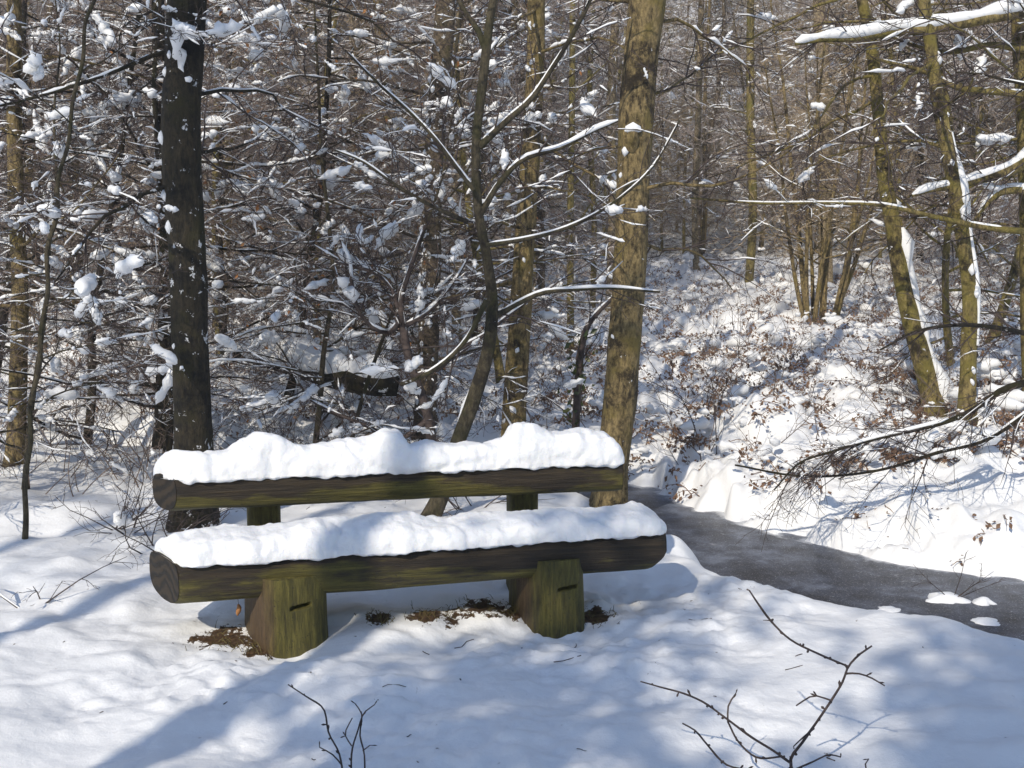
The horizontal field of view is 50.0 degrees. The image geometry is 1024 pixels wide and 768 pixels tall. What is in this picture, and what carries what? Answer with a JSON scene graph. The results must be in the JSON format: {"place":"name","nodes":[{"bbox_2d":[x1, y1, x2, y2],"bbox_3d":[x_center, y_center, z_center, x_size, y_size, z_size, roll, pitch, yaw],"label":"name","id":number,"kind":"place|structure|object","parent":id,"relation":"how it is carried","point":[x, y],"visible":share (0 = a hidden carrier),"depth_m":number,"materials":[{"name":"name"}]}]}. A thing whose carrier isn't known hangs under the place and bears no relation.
{"place":"outdoors","nodes":[
{"label":"outdoors","id":0,"kind":"place"},
{"bbox_2d":[185,594,616,660],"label":"dead leaves","id":1,"kind":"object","parent":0,"point":[425,611],"depth_m":4.86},
{"bbox_2d":[0,0,1023,767],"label":"ground","id":2,"kind":"structure","parent":0,"point":[114,642],"depth_m":4.70,"materials":[{"name":"snow"}]},
{"bbox_2d":[0,548,148,607],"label":"bramble","id":3,"kind":"object","parent":2,"relation":"on","point":[9,600],"visible":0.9,"depth_m":5.09,"materials":[{"name":"brown"}]},
{"bbox_2d":[0,0,158,337],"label":"woodland tree","id":4,"kind":"object","parent":2,"relation":"on","point":[27,170],"visible":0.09,"depth_m":14.07,"materials":[{"name":"brown plant"}]},
{"bbox_2d":[0,0,165,304],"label":"woodland tree","id":5,"kind":"object","parent":2,"relation":"on","point":[71,165],"visible":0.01,"depth_m":17.87,"materials":[{"name":"brown plant"}]},
{"bbox_2d":[0,0,167,479],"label":"sapling","id":6,"kind":"object","parent":2,"relation":"on","point":[67,62],"visible":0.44,"depth_m":8.18,"materials":[{"name":"brown plant"}]},
{"bbox_2d":[0,0,203,466],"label":"hazel tree","id":7,"kind":"object","parent":2,"relation":"on","point":[9,18],"visible":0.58,"depth_m":8.09,"materials":[{"name":"brown plant"}]},
{"bbox_2d":[0,0,207,277],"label":"woodland tree","id":8,"kind":"object","parent":2,"relation":"on","point":[91,160],"visible":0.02,"depth_m":19.22,"materials":[{"name":"brown plant"}]},
{"bbox_2d":[0,0,210,351],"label":"woodland tree","id":9,"kind":"object","parent":2,"relation":"on","point":[29,166],"visible":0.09,"depth_m":13.24,"materials":[{"name":"plant"}]},
{"bbox_2d":[0,0,225,432],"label":"sapling","id":10,"kind":"object","parent":2,"relation":"on","point":[37,33],"visible":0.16,"depth_m":10.73,"materials":[{"name":"brown plant"}]},
{"bbox_2d":[34,425,193,542],"bbox_3d":[-2.139,0.599,6.215,1.025,0.654,0.782,4,8,32],"label":"bramble","id":11,"kind":"object","parent":2,"relation":"on","point":[119,518],"visible":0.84,"depth_m":6.18,"materials":[{"name":"brown"}]},
{"bbox_2d":[0,0,254,243],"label":"woodland tree","id":12,"kind":"object","parent":2,"relation":"on","point":[95,100],"visible":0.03,"depth_m":16.73,"materials":[{"name":"brown plant"}]},
{"bbox_2d":[0,0,255,539],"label":"rowan sapling","id":13,"kind":"object","parent":2,"relation":"on","point":[86,285],"visible":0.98,"depth_m":5.90,"materials":[{"name":"brown plant"}]},
{"bbox_2d":[0,0,264,488],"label":"sapling","id":14,"kind":"object","parent":2,"relation":"on","point":[121,302],"visible":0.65,"depth_m":7.44,"materials":[{"name":"brown plant"}]},
{"bbox_2d":[0,0,320,446],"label":"sapling","id":15,"kind":"object","parent":2,"relation":"on","point":[220,122],"visible":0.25,"depth_m":9.41,"materials":[{"name":"brown plant"}]},
{"bbox_2d":[98,494,245,567],"bbox_3d":[-1.776,0.742,6.050,1.065,0.609,0.825,-7,9,-44],"label":"bramble","id":16,"kind":"object","parent":2,"relation":"on","point":[166,521],"visible":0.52,"depth_m":5.97,"materials":[{"name":"brown"}]},
{"bbox_2d":[0,0,402,388],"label":"sapling","id":17,"kind":"object","parent":2,"relation":"on","point":[217,239],"visible":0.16,"depth_m":12.32,"materials":[{"name":"brown plant"}]},
{"bbox_2d":[0,0,405,448],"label":"young oak","id":18,"kind":"object","parent":2,"relation":"on","point":[132,7],"visible":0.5,"depth_m":8.94,"materials":[{"name":"brown plant"}]},
{"bbox_2d":[0,0,409,486],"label":"sapling","id":19,"kind":"object","parent":2,"relation":"on","point":[91,111],"visible":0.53,"depth_m":7.86,"materials":[{"name":"brown plant"}]},
{"bbox_2d":[4,0,414,310],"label":"woodland tree","id":20,"kind":"object","parent":2,"relation":"on","point":[207,128],"visible":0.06,"depth_m":17.06,"materials":[{"name":"brown plant"}]},
{"bbox_2d":[0,0,471,327],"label":"woodland tree","id":21,"kind":"object","parent":2,"relation":"on","point":[122,38],"visible":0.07,"depth_m":14.71,"materials":[{"name":"brown plant"}]},
{"bbox_2d":[0,0,476,532],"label":"beech tree","id":22,"kind":"object","parent":2,"relation":"on","point":[182,148],"visible":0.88,"depth_m":6.23,"materials":[{"name":"brown plant"}]},
{"bbox_2d":[83,0,413,256],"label":"woodland tree","id":23,"kind":"object","parent":2,"relation":"on","point":[202,128],"visible":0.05,"depth_m":16.01,"materials":[{"name":"brown plant"}]},
{"bbox_2d":[34,0,500,443],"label":"sapling","id":24,"kind":"object","parent":2,"relation":"on","point":[267,334],"visible":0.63,"depth_m":8.59,"materials":[{"name":"brown plant"}]},
{"bbox_2d":[207,0,331,353],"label":"slim tree","id":25,"kind":"object","parent":2,"relation":"on","point":[215,175],"visible":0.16,"depth_m":12.28,"materials":[{"name":"brown plant"}]},
{"bbox_2d":[118,0,432,274],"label":"woodland tree","id":26,"kind":"object","parent":2,"relation":"on","point":[310,84],"visible":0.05,"depth_m":20.12,"materials":[{"name":"brown plant"}]},
{"bbox_2d":[35,0,525,345],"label":"woodland tree","id":27,"kind":"object","parent":2,"relation":"on","point":[356,44],"visible":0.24,"depth_m":12.57,"materials":[{"name":"brown plant"}]},
{"bbox_2d":[85,0,497,441],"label":"sapling","id":28,"kind":"object","parent":2,"relation":"on","point":[345,92],"visible":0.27,"depth_m":10.45,"materials":[{"name":"brown plant"}]},
{"bbox_2d":[232,333,399,395],"bbox_3d":[-1.640,-0.163,9.188,1.481,0.502,0.292,2,7,16],"label":"fallen trunk","id":29,"kind":"object","parent":2,"relation":"on","point":[388,384],"visible":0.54,"depth_m":9.06,"materials":[{"name":"white plant"}]},
{"bbox_2d":[288,684,376,767],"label":"bare sapling","id":30,"kind":"object","parent":2,"relation":"on","point":[332,740],"visible":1,"depth_m":3.35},
{"bbox_2d":[210,349,454,449],"bbox_3d":[-1.373,0.337,8.062,1.818,1.175,1.402,-5,8,-36],"label":"bramble","id":31,"kind":"object","parent":2,"relation":"on","point":[268,430],"visible":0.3,"depth_m":8.11,"materials":[{"name":"brown"}]},
{"bbox_2d":[91,10,610,444],"bbox_3d":[-0.839,-0.890,7.752,3.405,3.620,2.888,0,7,0],"label":"sapling","id":32,"kind":"object","parent":2,"relation":"on","point":[272,397],"visible":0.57,"depth_m":7.57,"materials":[{"name":"brown plant"}]},
{"bbox_2d":[129,0,585,333],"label":"woodland tree","id":33,"kind":"object","parent":2,"relation":"on","point":[323,62],"visible":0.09,"depth_m":13.95,"materials":[{"name":"brown plant"}]},
{"bbox_2d":[297,0,420,330],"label":"slim tree","id":34,"kind":"object","parent":2,"relation":"on","point":[351,104],"visible":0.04,"depth_m":14.61,"materials":[{"name":"brown plant"}]},
{"bbox_2d":[244,0,476,296],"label":"woodland tree","id":35,"kind":"object","parent":2,"relation":"on","point":[309,67],"visible":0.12,"depth_m":18.36,"materials":[{"name":"brown plant"}]},
{"bbox_2d":[132,0,612,396],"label":"sapling","id":36,"kind":"object","parent":2,"relation":"on","point":[547,336],"visible":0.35,"depth_m":10.08,"materials":[{"name":"brown plant"}]},
{"bbox_2d":[255,0,513,293],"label":"woodland tree","id":37,"kind":"object","parent":2,"relation":"on","point":[335,50],"visible":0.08,"depth_m":17.74,"materials":[{"name":"brown plant"}]},
{"bbox_2d":[147,0,655,440],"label":"birch tree","id":38,"kind":"object","parent":2,"relation":"on","point":[443,59],"visible":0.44,"depth_m":9.32,"materials":[{"name":"brown plant"}]},
{"bbox_2d":[204,0,604,318],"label":"woodland tree","id":39,"kind":"object","parent":2,"relation":"on","point":[409,87],"visible":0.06,"depth_m":15.65,"materials":[{"name":"brown plant"}]},
{"bbox_2d":[149,464,666,658],"bbox_3d":[-0.459,0.769,4.990,2.287,0.756,0.775,-1,7,-11],"label":"log bench","id":40,"kind":"object","parent":2,"relation":"on","point":[285,602],"visible":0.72,"depth_m":4.78,"materials":[{"name":"wood"}]},
{"bbox_2d":[153,422,624,484],"bbox_3d":[-0.541,0.306,5.112,2.185,0.226,0.229,-1,7,-11],"label":"snow layer","id":41,"kind":"object","parent":40,"relation":"on","point":[257,456],"visible":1,"depth_m":5.03,"materials":[{"name":"white"}]},
{"bbox_2d":[154,501,666,567],"bbox_3d":[-0.415,0.642,4.805,2.234,0.156,0.381,-1,7,-11],"label":"snow layer","id":42,"kind":"object","parent":40,"relation":"on","point":[365,535],"visible":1,"depth_m":4.68,"materials":[{"name":"white"}]},
{"bbox_2d":[347,2,469,340],"bbox_3d":[-0.745,-4.923,13.070,2.044,9.243,1.743,-6,9,-41],"label":"slim tree","id":43,"kind":"object","parent":2,"relation":"on","point":[456,314],"visible":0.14,"depth_m":13.27,"materials":[{"name":"brown plant"}]},
{"bbox_2d":[274,198,588,441],"bbox_3d":[-0.561,-0.212,7.419,2.170,2.100,1.070,0,7,0],"label":"hazel shrub","id":44,"kind":"object","parent":2,"relation":"on","point":[352,293],"visible":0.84,"depth_m":7.38,"materials":[{"name":"brown plant"}]},
{"bbox_2d":[345,0,605,276],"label":"woodland tree","id":45,"kind":"object","parent":2,"relation":"on","point":[500,154],"visible":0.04,"depth_m":20.21,"materials":[{"name":"brown plant"}]},
{"bbox_2d":[329,0,623,308],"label":"woodland tree","id":46,"kind":"object","parent":2,"relation":"on","point":[540,217],"visible":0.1,"depth_m":15.84,"materials":[{"name":"brown wood"}]},
{"bbox_2d":[271,0,683,382],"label":"sapling","id":47,"kind":"object","parent":2,"relation":"on","point":[497,358],"visible":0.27,"depth_m":11.63,"materials":[{"name":"brown plant"}]},
{"bbox_2d":[299,0,662,277],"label":"woodland tree","id":48,"kind":"object","parent":2,"relation":"on","point":[545,227],"visible":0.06,"depth_m":22.97,"materials":[{"name":"brown plant"}]},
{"bbox_2d":[224,0,750,360],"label":"woodland tree","id":49,"kind":"object","parent":2,"relation":"on","point":[671,93],"visible":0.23,"depth_m":13.59,"materials":[{"name":"brown plant"}]},
{"bbox_2d":[339,0,671,289],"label":"woodland tree","id":50,"kind":"object","parent":2,"relation":"on","point":[576,209],"visible":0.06,"depth_m":19.95,"materials":[{"name":"brown plant"}]},
{"bbox_2d":[315,0,698,516],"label":"alder tree","id":51,"kind":"object","parent":2,"relation":"on","point":[470,403],"visible":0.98,"depth_m":6.47,"materials":[{"name":"brown plant"}]},
{"bbox_2d":[0,237,1022,503],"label":"undergrowth","id":52,"kind":"object","parent":2,"relation":"on","point":[560,355],"visible":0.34,"depth_m":9.24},
{"bbox_2d":[2,257,1023,565],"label":"bracken","id":53,"kind":"object","parent":2,"relation":"on","point":[802,389],"visible":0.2,"depth_m":10.47,"materials":[{"name":"plant"}]},
{"bbox_2d":[8,242,1020,489],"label":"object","id":54,"kind":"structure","parent":2,"relation":"on","point":[756,370],"depth_m":9.97,"materials":[{"name":"white"}]},
{"bbox_2d":[317,0,724,436],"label":"field maple","id":55,"kind":"object","parent":2,"relation":"on","point":[518,346],"visible":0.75,"depth_m":8.01,"materials":[{"name":"brown plant"}]},
{"bbox_2d":[477,0,605,307],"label":"slim tree","id":56,"kind":"object","parent":2,"relation":"on","point":[508,181],"visible":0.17,"depth_m":15.21,"materials":[{"name":"brown plant"}]},
{"bbox_2d":[404,0,693,288],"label":"woodland tree","id":57,"kind":"object","parent":2,"relation":"on","point":[541,161],"visible":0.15,"depth_m":18.52,"materials":[{"name":"brown plant"}]},
{"bbox_2d":[508,277,611,492],"bbox_3d":[0.377,0.063,7.933,0.872,1.693,0.653,0,7,0],"label":"ivy sapling","id":58,"kind":"object","parent":2,"relation":"on","point":[577,404],"visible":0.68,"depth_m":7.92,"materials":[{"name":"brown"}]},
{"bbox_2d":[515,3,617,307],"bbox_3d":[0.987,-5.388,16.464,2.367,9.171,2.279,0,7,0],"label":"slim tree","id":59,"kind":"object","parent":2,"relation":"on","point":[591,177],"visible":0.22,"depth_m":16.72,"materials":[{"name":"brown plant"}]},
{"bbox_2d":[466,0,668,256],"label":"woodland tree","id":60,"kind":"object","parent":2,"relation":"on","point":[598,75],"visible":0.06,"depth_m":24.81,"materials":[{"name":"brown plant"}]},
{"bbox_2d":[567,0,649,355],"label":"slim tree","id":61,"kind":"object","parent":2,"relation":"on","point":[570,202],"visible":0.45,"depth_m":12.77,"materials":[{"name":"brown plant"}]},
{"bbox_2d":[502,0,732,254],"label":"woodland tree","id":62,"kind":"object","parent":2,"relation":"on","point":[678,111],"visible":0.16,"depth_m":30.38,"materials":[{"name":"brown plant"}]},
{"bbox_2d":[547,2,694,311],"bbox_3d":[1.581,-5.245,15.147,1.866,9.062,2.688,-3,7,-27],"label":"slim tree","id":63,"kind":"object","parent":2,"relation":"on","point":[612,99],"visible":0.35,"depth_m":15.61,"materials":[{"name":"brown plant"}]},
{"bbox_2d":[553,3,690,241],"bbox_3d":[3.377,-10.952,35.175,4.440,13.800,7.021,-3,7,-27],"label":"woodland tree","id":64,"kind":"object","parent":2,"relation":"on","point":[666,153],"visible":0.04,"depth_m":34.26,"materials":[{"name":"brown plant"}]},
{"bbox_2d":[589,0,718,252],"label":"woodland tree","id":65,"kind":"object","parent":2,"relation":"on","point":[661,213],"visible":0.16,"depth_m":34.47,"materials":[{"name":"brown plant"}]},
{"bbox_2d":[515,0,838,507],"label":"oak tree","id":66,"kind":"object","parent":2,"relation":"on","point":[646,21],"visible":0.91,"depth_m":6.98,"materials":[{"name":"brown plant"}]},
{"bbox_2d":[621,5,744,230],"bbox_3d":[5.925,-11.184,38.951,6.052,11.896,3.827,-3,7,-27],"label":"woodland tree","id":67,"kind":"object","parent":2,"relation":"on","point":[685,132],"visible":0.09,"depth_m":39.23,"materials":[{"name":"brown plant"}]},
{"bbox_2d":[600,0,770,253],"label":"woodland tree","id":68,"kind":"object","parent":2,"relation":"on","point":[717,4],"visible":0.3,"depth_m":33.06,"materials":[{"name":"brown plant"}]},
{"bbox_2d":[590,330,800,413],"bbox_3d":[1.636,-0.030,9.909,1.908,0.945,1.381,0,7,0],"label":"bramble","id":69,"kind":"object","parent":2,"relation":"on","point":[796,374],"visible":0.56,"depth_m":9.80,"materials":[{"name":"brown"}]},
{"bbox_2d":[657,0,735,269],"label":"slim tree","id":70,"kind":"object","parent":2,"relation":"on","point":[697,135],"visible":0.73,"depth_m":21.56,"materials":[{"name":"brown plant"}]},
{"bbox_2d":[659,0,740,240],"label":"woodland tree","id":71,"kind":"object","parent":2,"relation":"on","point":[709,213],"visible":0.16,"depth_m":36.98,"materials":[{"name":"brown plant"}]},
{"bbox_2d":[595,0,811,256],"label":"woodland tree","id":72,"kind":"object","parent":2,"relation":"on","point":[704,221],"visible":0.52,"depth_m":29.73,"materials":[{"name":"brown plant"}]},
{"bbox_2d":[651,0,762,236],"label":"woodland tree","id":73,"kind":"object","parent":2,"relation":"on","point":[705,4],"visible":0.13,"depth_m":36.12,"materials":[{"name":"brown plant"}]},
{"bbox_2d":[687,0,776,282],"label":"slim tree","id":74,"kind":"object","parent":2,"relation":"on","point":[752,189],"visible":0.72,"depth_m":19.63,"materials":[{"name":"brown plant"}]},
{"bbox_2d":[684,0,814,248],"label":"woodland tree","id":75,"kind":"object","parent":2,"relation":"on","point":[737,95],"visible":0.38,"depth_m":33.04,"materials":[{"name":"brown plant"}]},
{"bbox_2d":[656,0,843,257],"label":"woodland tree","id":76,"kind":"object","parent":2,"relation":"on","point":[712,124],"visible":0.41,"depth_m":29.76,"materials":[{"name":"brown wood"}]},
{"bbox_2d":[640,589,884,767],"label":"bare sapling","id":77,"kind":"object","parent":2,"relation":"on","point":[806,735],"visible":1,"depth_m":3.29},
{"bbox_2d":[712,0,815,223],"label":"woodland tree","id":78,"kind":"object","parent":2,"relation":"on","point":[760,106],"visible":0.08,"depth_m":39.94,"materials":[{"name":"brown plant"}]},
{"bbox_2d":[692,0,847,228],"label":"woodland tree","id":79,"kind":"object","parent":2,"relation":"on","point":[756,98],"visible":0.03,"depth_m":39.57,"materials":[{"name":"brown plant"}]},
{"bbox_2d":[724,0,841,238],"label":"woodland tree","id":80,"kind":"object","parent":2,"relation":"on","point":[782,106],"visible":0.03,"depth_m":36.72,"materials":[{"name":"brown plant"}]},
{"bbox_2d":[715,0,865,253],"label":"woodland tree","id":81,"kind":"object","parent":2,"relation":"on","point":[761,244],"visible":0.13,"depth_m":33.07,"materials":[{"name":"brown plant"}]},
{"bbox_2d":[760,0,867,282],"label":"slim tree","id":82,"kind":"object","parent":2,"relation":"on","point":[829,150],"visible":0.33,"depth_m":18.54,"materials":[{"name":"brown plant"}]},
{"bbox_2d":[715,0,932,253],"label":"woodland tree","id":83,"kind":"object","parent":2,"relation":"on","point":[816,240],"visible":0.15,"depth_m":31.12,"materials":[{"name":"brown plant"}]},
{"bbox_2d":[716,0,934,211],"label":"woodland tree","id":84,"kind":"object","parent":2,"relation":"on","point":[808,89],"visible":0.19,"depth_m":29.06,"materials":[{"name":"brown plant"}]},
{"bbox_2d":[657,0,1010,417],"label":"leaning alder","id":85,"kind":"object","parent":2,"relation":"on","point":[900,250],"visible":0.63,"depth_m":8.91,"materials":[{"name":"brown plant"}]},
{"bbox_2d":[760,0,910,253],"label":"woodland tree","id":86,"kind":"object","parent":2,"relation":"on","point":[789,2],"visible":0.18,"depth_m":28.59,"materials":[{"name":"brown wood"}]},
{"bbox_2d":[709,0,963,321],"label":"coppice shrub","id":87,"kind":"object","parent":2,"relation":"on","point":[820,296],"visible":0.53,"depth_m":14.49,"materials":[{"name":"brown plant"}]},
{"bbox_2d":[650,0,1023,390],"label":"hornbeam","id":88,"kind":"object","parent":2,"relation":"on","point":[895,29],"visible":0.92,"depth_m":8.17,"materials":[{"name":"brown plant"}]},
{"bbox_2d":[758,0,939,245],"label":"woodland tree","id":89,"kind":"object","parent":2,"relation":"on","point":[833,106],"visible":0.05,"depth_m":32.33,"materials":[{"name":"brown plant"}]},
{"bbox_2d":[709,0,1017,273],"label":"woodland tree","id":90,"kind":"object","parent":2,"relation":"on","point":[858,123],"visible":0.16,"depth_m":18.67,"materials":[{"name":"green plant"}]},
{"bbox_2d":[728,0,1023,426],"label":"riverside alder","id":91,"kind":"object","parent":2,"relation":"on","point":[966,252],"visible":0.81,"depth_m":8.28,"materials":[{"name":"brown plant"}]},
{"bbox_2d":[735,0,1023,551],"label":"overhanging shrub","id":92,"kind":"object","parent":2,"relation":"on","point":[824,463],"visible":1,"depth_m":6.32,"materials":[{"name":"brown plant"}]},
{"bbox_2d":[739,0,1019,387],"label":"sapling","id":93,"kind":"object","parent":2,"relation":"on","point":[946,290],"visible":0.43,"depth_m":10.35,"materials":[{"name":"brown plant"}]},
{"bbox_2d":[752,0,1019,299],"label":"woodland tree","id":94,"kind":"object","parent":2,"relation":"on","point":[950,89],"visible":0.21,"depth_m":16.39,"materials":[{"name":"brown plant"}]},
{"bbox_2d":[787,0,1010,263],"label":"woodland tree","id":95,"kind":"object","parent":2,"relation":"on","point":[922,157],"visible":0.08,"depth_m":22.03,"materials":[{"name":"brown plant"}]},
{"bbox_2d":[789,0,1010,257],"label":"woodland tree","id":96,"kind":"object","parent":2,"relation":"on","point":[882,229],"visible":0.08,"depth_m":26.83,"materials":[{"name":"brown plant"}]},
{"bbox_2d":[852,337,958,416],"bbox_3d":[3.403,-0.033,9.388,1.180,0.703,1.686,0,7,0],"label":"bramble","id":97,"kind":"object","parent":2,"relation":"on","point":[913,397],"visible":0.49,"depth_m":9.27,"materials":[{"name":"brown"}]},
{"bbox_2d":[826,0,1018,278],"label":"woodland tree","id":98,"kind":"object","parent":2,"relation":"on","point":[980,114],"visible":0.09,"depth_m":18.93,"materials":[{"name":"brown plant"}]},
{"bbox_2d":[864,133,1018,284],"bbox_3d":[7.726,-6.020,13.762,5.683,11.092,4.287,-2,7,-19],"label":"woodland tree","id":99,"kind":"object","parent":2,"relation":"on","point":[933,233],"visible":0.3,"depth_m":14.51,"materials":[{"name":"brown plant"}]},
{"bbox_2d":[868,0,1017,260],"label":"woodland tree","id":100,"kind":"object","parent":2,"relation":"on","point":[969,148],"visible":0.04,"depth_m":20.31,"materials":[{"name":"brown plant"}]},
{"bbox_2d":[872,0,1013,165],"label":"woodland tree","id":101,"kind":"object","parent":2,"relation":"on","point":[981,40],"visible":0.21,"depth_m":13.25,"materials":[{"name":"brown plant"}]},
{"bbox_2d":[877,0,1019,342],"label":"sapling","id":102,"kind":"object","parent":2,"relation":"on","point":[1014,272],"visible":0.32,"depth_m":12.28,"materials":[{"name":"brown plant"}]},
{"bbox_2d":[52,443,1023,640],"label":"stream","id":103,"kind":"structure","parent":0,"point":[715,542],"depth_m":6.18,"materials":[{"name":"liquid"}]},
{"bbox_2d":[925,592,971,603],"bbox_3d":[2.248,1.100,5.692,0.248,0.046,0.150,0,7,0],"label":"snow lump","id":104,"kind":"object","parent":103,"relation":"on","point":[946,598],"visible":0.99,"depth_m":5.65,"materials":[{"name":"white"}]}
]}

